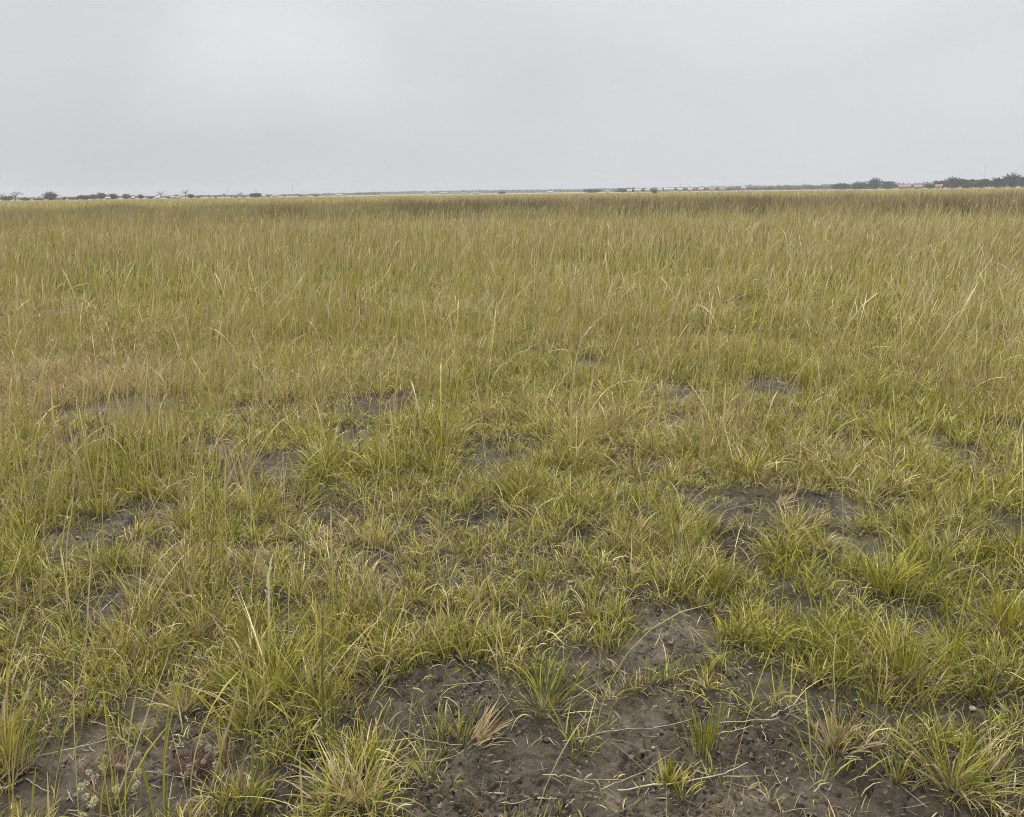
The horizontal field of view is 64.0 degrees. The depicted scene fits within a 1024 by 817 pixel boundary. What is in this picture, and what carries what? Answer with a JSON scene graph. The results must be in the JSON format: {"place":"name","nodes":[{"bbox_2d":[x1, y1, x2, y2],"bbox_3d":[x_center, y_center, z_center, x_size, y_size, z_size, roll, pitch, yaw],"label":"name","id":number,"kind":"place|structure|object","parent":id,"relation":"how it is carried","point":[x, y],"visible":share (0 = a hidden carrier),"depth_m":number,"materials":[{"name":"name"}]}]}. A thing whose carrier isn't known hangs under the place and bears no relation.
{"place":"outdoors","nodes":[
{"label":"outdoors","id":0,"kind":"place"},
{"bbox_2d":[55,195,62,199],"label":"house","id":1,"kind":"structure","parent":0,"point":[58,197],"depth_m":649.16,"materials":[{"name":"paint"}]},
{"bbox_2d":[0,187,1023,816],"bbox_3d":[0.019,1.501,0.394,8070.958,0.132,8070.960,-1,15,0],"label":"ground","id":2,"kind":"structure","parent":0,"point":[546,755],"depth_m":2.60,"materials":[{"name":"soil"}]},
{"bbox_2d":[0,196,12,200],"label":"bush","id":3,"kind":"object","parent":2,"relation":"on","point":[8,198],"visible":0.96,"depth_m":647.55,"materials":[{"name":"green plant"}]},
{"bbox_2d":[0,687,63,785],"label":"grass tussock","id":4,"kind":"object","parent":2,"relation":"on","point":[6,738],"depth_m":2.28,"materials":[{"name":"green plant"}]},
{"bbox_2d":[30,420,58,500],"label":"seed stem","id":5,"kind":"object","parent":2,"relation":"on","point":[40,452],"visible":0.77,"depth_m":4.20,"materials":[{"name":"plant"}]},
{"bbox_2d":[0,467,99,508],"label":"dry tussock","id":6,"kind":"object","parent":2,"relation":"on","point":[43,488],"visible":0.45,"depth_m":4.26,"materials":[{"name":"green plant"}]},
{"bbox_2d":[42,191,57,199],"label":"broad tree","id":7,"kind":"object","parent":2,"relation":"on","point":[51,196],"visible":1,"depth_m":627.25,"materials":[{"name":"green plant"}]},
{"bbox_2d":[54,672,59,806],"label":"seed stem","id":8,"kind":"object","parent":2,"relation":"on","point":[56,787],"visible":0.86,"depth_m":2.11,"materials":[{"name":"plant"}]},
{"bbox_2d":[44,382,77,465],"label":"seed stem","id":9,"kind":"object","parent":2,"relation":"on","point":[70,392],"visible":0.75,"depth_m":4.77,"materials":[{"name":"plant"}]},
{"bbox_2d":[66,433,78,613],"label":"seed stem","id":10,"kind":"object","parent":2,"relation":"on","point":[74,472],"visible":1,"depth_m":3.08,"materials":[{"name":"plant"}]},
{"bbox_2d":[77,195,90,199],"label":"broad tree","id":11,"kind":"object","parent":2,"relation":"on","point":[84,197],"visible":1,"depth_m":689.47,"materials":[{"name":"green plant"}]},
{"bbox_2d":[82,626,101,727],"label":"seed stem","id":12,"kind":"object","parent":2,"relation":"on","point":[90,681],"visible":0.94,"depth_m":2.45,"materials":[{"name":"plant"}]},
{"bbox_2d":[38,725,156,755],"bbox_3d":[-1.208,0.967,2.388,0.329,0.047,0.010,-4,15,-13],"label":"fallen straw","id":13,"kind":"object","parent":2,"relation":"on","point":[81,745],"visible":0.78,"depth_m":2.38,"materials":[{"name":"beige plant"}]},
{"bbox_2d":[96,191,105,198],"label":"broad tree","id":14,"kind":"object","parent":2,"relation":"on","point":[100,195],"visible":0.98,"depth_m":686.75,"materials":[{"name":"green plant"}]},
{"bbox_2d":[81,488,132,510],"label":"grass tussock","id":15,"kind":"object","parent":2,"relation":"on","point":[107,500],"depth_m":4.20,"materials":[{"name":"green plant"}]},
{"bbox_2d":[78,763,140,816],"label":"flowering weed","id":16,"kind":"object","parent":2,"relation":"on","point":[92,802],"visible":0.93,"depth_m":2.13,"materials":[{"name":"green plant"}]},
{"bbox_2d":[79,736,141,779],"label":"flowering weed","id":17,"kind":"object","parent":2,"relation":"on","point":[118,765],"visible":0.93,"depth_m":2.26,"materials":[{"name":"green plant"}]},
{"bbox_2d":[107,193,118,198],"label":"broad tree","id":18,"kind":"object","parent":2,"relation":"on","point":[113,196],"visible":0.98,"depth_m":690.23,"materials":[{"name":"green plant"}]},
{"bbox_2d":[121,194,131,198],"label":"broad tree","id":19,"kind":"object","parent":2,"relation":"on","point":[126,196],"visible":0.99,"depth_m":747.66,"materials":[{"name":"green plant"}]},
{"bbox_2d":[114,658,167,804],"bbox_3d":[-0.954,0.837,2.097,0.183,0.406,0.005,-6,16,-19],"label":"seed stem","id":20,"kind":"object","parent":2,"relation":"on","point":[140,734],"visible":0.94,"depth_m":2.10,"materials":[{"name":"plant"}]},
{"bbox_2d":[131,402,178,437],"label":"dry tussock","id":21,"kind":"object","parent":2,"relation":"on","point":[152,422],"visible":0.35,"depth_m":5.26,"materials":[{"name":"beige plant"}]},
{"bbox_2d":[129,771,201,782],"bbox_3d":[-0.941,1.001,2.233,0.229,0.009,0.013,2,15,11],"label":"fallen straw","id":22,"kind":"object","parent":2,"relation":"on","point":[170,775],"visible":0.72,"depth_m":2.23,"materials":[{"name":"beige plant"}]},
{"bbox_2d":[133,555,205,596],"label":"dry tussock","id":23,"kind":"object","parent":2,"relation":"on","point":[170,586],"visible":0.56,"depth_m":3.20,"materials":[{"name":"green plant"}]},
{"bbox_2d":[163,672,176,806],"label":"seed stem","id":24,"kind":"object","parent":2,"relation":"on","point":[165,739],"visible":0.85,"depth_m":2.10,"materials":[{"name":"plant"}]},
{"bbox_2d":[145,476,195,531],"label":"seed stem","id":25,"kind":"object","parent":2,"relation":"on","point":[184,479],"visible":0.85,"depth_m":3.82,"materials":[{"name":"plant"}]},
{"bbox_2d":[123,663,218,724],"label":"grass tussock","id":26,"kind":"object","parent":2,"relation":"on","point":[179,699],"depth_m":2.52,"materials":[{"name":"green plant"}]},
{"bbox_2d":[157,740,223,782],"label":"flowering weed","id":27,"kind":"object","parent":2,"relation":"on","point":[202,762],"visible":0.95,"depth_m":2.27,"materials":[{"name":"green plant"}]},
{"bbox_2d":[205,436,218,603],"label":"seed stem","id":28,"kind":"object","parent":2,"relation":"on","point":[213,524],"visible":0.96,"depth_m":3.05,"materials":[{"name":"plant"}]},
{"bbox_2d":[191,722,234,765],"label":"dry tussock","id":29,"kind":"object","parent":2,"relation":"on","point":[224,756],"visible":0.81,"depth_m":2.31,"materials":[{"name":"beige plant"}]},
{"bbox_2d":[206,648,247,807],"bbox_3d":[-0.734,0.830,2.100,0.151,0.445,0.007,-7,16,-23],"label":"seed stem","id":30,"kind":"object","parent":2,"relation":"on","point":[217,765],"visible":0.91,"depth_m":2.10,"materials":[{"name":"plant"}]},
{"bbox_2d":[217,436,273,484],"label":"dry tussock","id":31,"kind":"object","parent":2,"relation":"on","point":[243,467],"visible":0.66,"depth_m":4.66,"materials":[{"name":"beige plant"}]},
{"bbox_2d":[251,689,253,812],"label":"seed stem","id":32,"kind":"object","parent":2,"relation":"on","point":[252,785],"visible":0.98,"depth_m":2.11,"materials":[{"name":"plant"}]},
{"bbox_2d":[249,193,261,197],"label":"broad tree","id":33,"kind":"object","parent":2,"relation":"on","point":[257,195],"visible":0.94,"depth_m":700.92,"materials":[{"name":"green plant"}]},
{"bbox_2d":[249,624,281,729],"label":"seed stem","id":34,"kind":"object","parent":2,"relation":"on","point":[265,677],"visible":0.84,"depth_m":2.40,"materials":[{"name":"plant"}]},
{"bbox_2d":[264,552,273,631],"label":"bleached leaf","id":35,"kind":"object","parent":2,"relation":"on","point":[268,591],"visible":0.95,"depth_m":2.95,"materials":[{"name":"plant"}]},
{"bbox_2d":[271,479,334,515],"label":"grass tussock","id":36,"kind":"object","parent":2,"relation":"on","point":[301,503],"depth_m":4.28,"materials":[{"name":"green plant"}]},
{"bbox_2d":[321,617,325,764],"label":"seed stem","id":37,"kind":"object","parent":2,"relation":"on","point":[323,731],"visible":0.93,"depth_m":2.31,"materials":[{"name":"plant"}]},
{"bbox_2d":[239,712,430,816],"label":"grass tussock","id":38,"kind":"object","parent":2,"relation":"on","point":[340,780],"depth_m":2.17,"materials":[{"name":"green plant"}]},
{"bbox_2d":[365,435,383,562],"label":"seed stem","id":39,"kind":"object","parent":2,"relation":"on","point":[381,442],"visible":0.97,"depth_m":3.45,"materials":[{"name":"plant"}]},
{"bbox_2d":[365,737,461,744],"bbox_3d":[-0.290,0.974,2.392,0.294,0.019,0.021,-1,15,-1],"label":"fallen straw","id":40,"kind":"object","parent":2,"relation":"on","point":[417,738],"visible":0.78,"depth_m":2.39,"materials":[{"name":"beige plant"}]},
{"bbox_2d":[418,621,469,661],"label":"grass tussock","id":41,"kind":"object","parent":2,"relation":"on","point":[448,648],"depth_m":2.79,"materials":[{"name":"green plant"}]},
{"bbox_2d":[464,703,477,756],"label":"seed stem","id":42,"kind":"object","parent":2,"relation":"on","point":[465,748],"visible":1,"depth_m":2.35,"materials":[{"name":"plant"}]},
{"bbox_2d":[444,679,497,685],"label":"fallen straw","id":43,"kind":"object","parent":2,"relation":"on","point":[468,683],"visible":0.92,"depth_m":2.65,"materials":[{"name":"beige plant"}]},
{"bbox_2d":[468,695,521,750],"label":"dry tussock","id":44,"kind":"object","parent":2,"relation":"on","point":[483,733],"visible":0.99,"depth_m":2.43,"materials":[{"name":"beige plant"}]},
{"bbox_2d":[496,624,499,703],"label":"seed stem","id":45,"kind":"object","parent":2,"relation":"on","point":[497,668],"visible":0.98,"depth_m":2.54,"materials":[{"name":"plant"}]},
{"bbox_2d":[0,184,1023,816],"bbox_3d":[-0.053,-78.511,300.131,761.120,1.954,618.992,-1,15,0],"label":"grass","id":46,"kind":"structure","parent":2,"relation":"on","point":[148,308],"depth_m":5.31,"materials":[{"name":"green plant"}]},
{"bbox_2d":[0,403,1023,816],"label":"soil clods","id":47,"kind":"object","parent":2,"relation":"on","point":[430,791],"visible":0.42,"depth_m":2.52,"materials":[{"name":"brown soil"}]},
{"bbox_2d":[0,309,1023,816],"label":"straw litter","id":48,"kind":"object","parent":2,"relation":"on","point":[608,779],"visible":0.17,"depth_m":2.73,"materials":[{"name":"beige plant"}]},
{"bbox_2d":[1,181,1023,199],"bbox_3d":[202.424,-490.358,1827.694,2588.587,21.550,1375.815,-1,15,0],"label":"wood","id":49,"kind":"object","parent":2,"relation":"on","point":[786,187],"visible":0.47,"depth_m":1709.20,"materials":[{"name":"green plant"}]},
{"bbox_2d":[527,495,562,546],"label":"seed stem","id":50,"kind":"object","parent":2,"relation":"on","point":[542,504],"visible":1,"depth_m":3.60,"materials":[{"name":"plant"}]},
{"bbox_2d":[537,796,556,799],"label":"fallen straw","id":51,"kind":"object","parent":2,"relation":"on","point":[546,798],"visible":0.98,"depth_m":2.16,"materials":[{"name":"beige plant"}]},
{"bbox_2d":[479,644,614,727],"bbox_3d":[0.093,0.846,2.516,0.458,0.184,0.355,-4,15,-13],"label":"grass tussock","id":52,"kind":"object","parent":2,"relation":"on","point":[542,697],"depth_m":2.54,"materials":[{"name":"green plant"}]},
{"bbox_2d":[543,774,592,783],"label":"fallen straw","id":53,"kind":"object","parent":2,"relation":"on","point":[566,775],"visible":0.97,"depth_m":2.23,"materials":[{"name":"beige plant"}]},
{"bbox_2d":[570,312,603,466],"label":"seed stem","id":54,"kind":"object","parent":2,"relation":"on","point":[585,334],"visible":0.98,"depth_m":4.57,"materials":[{"name":"plant"}]},
{"bbox_2d":[582,188,601,192],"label":"broad tree","id":55,"kind":"object","parent":2,"relation":"on","point":[590,190],"visible":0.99,"depth_m":959.73,"materials":[{"name":"green plant"}]},
{"bbox_2d":[617,188,634,191],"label":"broad tree","id":56,"kind":"object","parent":2,"relation":"on","point":[622,190],"visible":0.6,"depth_m":954.52,"materials":[{"name":"green plant"}]},
{"bbox_2d":[563,718,692,741],"bbox_3d":[0.342,0.941,2.392,0.396,0.030,0.014,-3,15,-8],"label":"fallen straw","id":57,"kind":"object","parent":2,"relation":"on","point":[629,728],"visible":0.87,"depth_m":2.39,"materials":[{"name":"beige plant"}]},
{"bbox_2d":[601,746,681,788],"bbox_3d":[0.360,0.986,2.248,0.286,0.028,0.006,-9,17,-29],"label":"fallen straw","id":58,"kind":"object","parent":2,"relation":"on","point":[636,774],"visible":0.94,"depth_m":2.23,"materials":[{"name":"beige plant"}]},
{"bbox_2d":[649,746,699,793],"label":"grass tussock","id":59,"kind":"object","parent":2,"relation":"on","point":[667,771],"depth_m":2.20,"materials":[{"name":"green plant"}]},
{"bbox_2d":[618,762,747,790],"bbox_3d":[0.465,0.994,2.192,0.370,0.030,0.031,-4,15,-10],"label":"fallen straw","id":60,"kind":"object","parent":2,"relation":"on","point":[677,782],"visible":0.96,"depth_m":2.18,"materials":[{"name":"beige plant"}]},
{"bbox_2d":[646,531,731,577],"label":"dry tussock","id":61,"kind":"object","parent":2,"relation":"on","point":[695,557],"visible":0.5,"depth_m":3.35,"materials":[{"name":"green plant"}]},
{"bbox_2d":[663,693,753,762],"bbox_3d":[0.535,0.875,2.297,0.229,0.208,0.231,-6,16,-21],"label":"grass tussock","id":62,"kind":"object","parent":2,"relation":"on","point":[703,748],"depth_m":2.29,"materials":[{"name":"green plant"}]},
{"bbox_2d":[674,496,750,541],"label":"grass tussock","id":63,"kind":"object","parent":2,"relation":"on","point":[712,524],"depth_m":3.75,"materials":[{"name":"green plant"}]},
{"bbox_2d":[719,725,752,733],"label":"fallen straw","id":64,"kind":"object","parent":2,"relation":"on","point":[735,729],"visible":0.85,"depth_m":2.37,"materials":[{"name":"beige plant"}]},
{"bbox_2d":[719,717,777,723],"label":"fallen straw","id":65,"kind":"object","parent":2,"relation":"on","point":[750,720],"visible":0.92,"depth_m":2.40,"materials":[{"name":"beige plant"}]},
{"bbox_2d":[760,778,785,800],"bbox_3d":[0.679,0.985,2.127,0.127,0.010,0.005,-14,20,-40],"label":"fallen straw","id":66,"kind":"object","parent":2,"relation":"on","point":[771,788],"visible":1,"depth_m":2.12,"materials":[{"name":"beige plant"}]},
{"bbox_2d":[776,492,802,508],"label":"dry tussock","id":67,"kind":"object","parent":2,"relation":"on","point":[781,500],"visible":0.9,"depth_m":4.10,"materials":[{"name":"beige plant"}]},
{"bbox_2d":[771,700,807,716],"bbox_3d":[0.841,0.908,2.479,0.186,0.026,0.009,-11,18,-34],"label":"fallen straw","id":68,"kind":"object","parent":2,"relation":"on","point":[786,708],"visible":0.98,"depth_m":2.46,"materials":[{"name":"beige plant"}]},
{"bbox_2d":[746,497,861,556],"bbox_3d":[1.261,0.507,3.669,0.407,0.166,0.526,-4,15,-12],"label":"grass tussock","id":69,"kind":"object","parent":2,"relation":"on","point":[794,528],"depth_m":3.71,"materials":[{"name":"green plant"}]},
{"bbox_2d":[793,514,840,555],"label":"dry tussock","id":70,"kind":"object","parent":2,"relation":"on","point":[821,543],"visible":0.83,"depth_m":3.59,"materials":[{"name":"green plant"}]},
{"bbox_2d":[790,439,843,495],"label":"seed stem","id":71,"kind":"object","parent":2,"relation":"on","point":[815,455],"visible":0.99,"depth_m":4.17,"materials":[{"name":"plant"}]},
{"bbox_2d":[818,326,843,394],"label":"seed stem","id":72,"kind":"object","parent":2,"relation":"on","point":[828,337],"visible":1,"depth_m":6.07,"materials":[{"name":"plant"}]},
{"bbox_2d":[833,634,836,723],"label":"seed stem","id":73,"kind":"object","parent":2,"relation":"on","point":[834,679],"visible":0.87,"depth_m":2.42,"materials":[{"name":"plant"}]},
{"bbox_2d":[836,434,843,593],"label":"seed stem","id":74,"kind":"object","parent":2,"relation":"on","point":[842,510],"visible":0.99,"depth_m":3.19,"materials":[{"name":"plant"}]},
{"bbox_2d":[831,183,849,189],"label":"broad tree","id":75,"kind":"object","parent":2,"relation":"on","point":[841,186],"visible":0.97,"depth_m":897.31,"materials":[{"name":"green plant"}]},
{"bbox_2d":[794,696,892,763],"bbox_3d":[0.919,0.887,2.271,0.265,0.158,0.247,10,18,36],"label":"dry tussock","id":76,"kind":"object","parent":2,"relation":"on","point":[832,740],"visible":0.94,"depth_m":2.29,"materials":[{"name":"beige plant"}]},
{"bbox_2d":[787,599,902,681],"bbox_3d":[1.099,0.761,2.728,0.377,0.221,0.480,-1,15,0],"label":"grass tussock","id":77,"kind":"object","parent":2,"relation":"on","point":[847,648],"depth_m":2.73,"materials":[{"name":"green plant"}]},
{"bbox_2d":[846,181,869,189],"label":"broad tree","id":78,"kind":"object","parent":2,"relation":"on","point":[860,185],"visible":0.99,"depth_m":872.54,"materials":[{"name":"green plant"}]},
{"bbox_2d":[837,476,883,552],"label":"seed stem","id":79,"kind":"object","parent":2,"relation":"on","point":[850,479],"visible":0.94,"depth_m":3.53,"materials":[{"name":"plant"}]},
{"bbox_2d":[856,611,866,712],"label":"seed stem","id":80,"kind":"object","parent":2,"relation":"on","point":[857,706],"visible":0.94,"depth_m":2.48,"materials":[{"name":"plant"}]},
{"bbox_2d":[866,177,881,188],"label":"broad tree","id":81,"kind":"object","parent":2,"relation":"on","point":[874,183],"visible":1,"depth_m":867.09,"materials":[{"name":"green plant"}]},
{"bbox_2d":[881,181,897,188],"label":"broad tree","id":82,"kind":"object","parent":2,"relation":"on","point":[888,184],"visible":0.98,"depth_m":880.17,"materials":[{"name":"green plant"}]},
{"bbox_2d":[846,541,942,595],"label":"grass tussock","id":83,"kind":"object","parent":2,"relation":"on","point":[887,583],"depth_m":3.27,"materials":[{"name":"green plant"}]},
{"bbox_2d":[832,609,964,696],"bbox_3d":[1.240,0.771,2.587,0.409,0.219,0.431,-1,15,0],"label":"grass tussock","id":84,"kind":"object","parent":2,"relation":"on","point":[910,666],"depth_m":2.60,"materials":[{"name":"green plant"}]},
{"bbox_2d":[868,741,934,791],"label":"grass tussock","id":85,"kind":"object","parent":2,"relation":"on","point":[892,768],"depth_m":2.19,"materials":[{"name":"green plant"}]},
{"bbox_2d":[885,453,922,539],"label":"seed stem","id":86,"kind":"object","parent":2,"relation":"on","point":[897,473],"visible":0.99,"depth_m":3.69,"materials":[{"name":"plant"}]},
{"bbox_2d":[925,184,934,188],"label":"bush","id":87,"kind":"object","parent":2,"relation":"on","point":[929,186],"visible":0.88,"depth_m":778.19,"materials":[{"name":"green plant"}]},
{"bbox_2d":[931,180,945,188],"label":"broad tree","id":88,"kind":"object","parent":2,"relation":"on","point":[938,182],"visible":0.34,"depth_m":739.33,"materials":[{"name":"green plant"}]},
{"bbox_2d":[860,694,1023,815],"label":"grass tussock","id":89,"kind":"object","parent":2,"relation":"on","point":[955,780],"depth_m":2.15,"materials":[{"name":"green plant"}]},
{"bbox_2d":[942,175,960,188],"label":"broad tree","id":90,"kind":"object","parent":2,"relation":"on","point":[951,183],"visible":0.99,"depth_m":725.33,"materials":[{"name":"green plant"}]},
{"bbox_2d":[913,480,999,527],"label":"grass tussock","id":91,"kind":"object","parent":2,"relation":"on","point":[945,504],"depth_m":3.91,"materials":[{"name":"green plant"}]},
{"bbox_2d":[956,179,975,187],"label":"broad tree","id":92,"kind":"object","parent":2,"relation":"on","point":[965,183],"visible":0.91,"depth_m":720.71,"materials":[{"name":"green plant"}]},
{"bbox_2d":[912,622,1023,719],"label":"grass tussock","id":93,"kind":"object","parent":2,"relation":"on","point":[992,685],"depth_m":2.61,"materials":[{"name":"green plant"}]},
{"bbox_2d":[924,564,1023,651],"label":"grass tussock","id":94,"kind":"object","parent":2,"relation":"on","point":[1008,615],"depth_m":2.95,"materials":[{"name":"green plant"}]},
{"bbox_2d":[969,179,989,187],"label":"broad tree","id":95,"kind":"object","parent":2,"relation":"on","point":[981,183],"visible":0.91,"depth_m":707.22,"materials":[{"name":"green plant"}]},
{"bbox_2d":[962,721,1020,779],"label":"dry tussock","id":96,"kind":"object","parent":2,"relation":"on","point":[997,767],"visible":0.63,"depth_m":2.17,"materials":[{"name":"beige plant"}]},
{"bbox_2d":[987,177,1006,187],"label":"broad tree","id":97,"kind":"object","parent":2,"relation":"on","point":[996,182],"visible":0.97,"depth_m":684.01,"materials":[{"name":"green plant"}]},
{"bbox_2d":[1002,172,1021,187],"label":"broad tree","id":98,"kind":"object","parent":2,"relation":"on","point":[1011,181],"visible":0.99,"depth_m":678.66,"materials":[{"name":"green plant"}]},
{"bbox_2d":[1017,177,1023,187],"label":"broad tree","id":99,"kind":"object","parent":2,"relation":"on","point":[1021,183],"visible":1,"depth_m":675.09,"materials":[{"name":"green plant"}]},
{"bbox_2d":[0,0,1023,197],"label":"sky","id":100,"kind":"structure","parent":0,"point":[119,97],"materials":[{"name":"grey"}]},
{"bbox_2d":[664,188,673,191],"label":"house","id":101,"kind":"structure","parent":0,"point":[668,189],"depth_m":855.42,"materials":[{"name":"paint"}]},
{"bbox_2d":[898,184,910,188],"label":"long building","id":102,"kind":"structure","parent":0,"point":[903,186],"depth_m":788.65,"materials":[{"name":"paint"}]},
{"bbox_2d":[914,185,922,188],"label":"house","id":103,"kind":"structure","parent":0,"point":[917,186],"depth_m":784.06,"materials":[{"name":"paint"}]},
{"bbox_2d":[935,184,942,188],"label":"house","id":104,"kind":"structure","parent":0,"point":[938,186],"depth_m":673.01,"materials":[{"name":"paint"}]}
]}

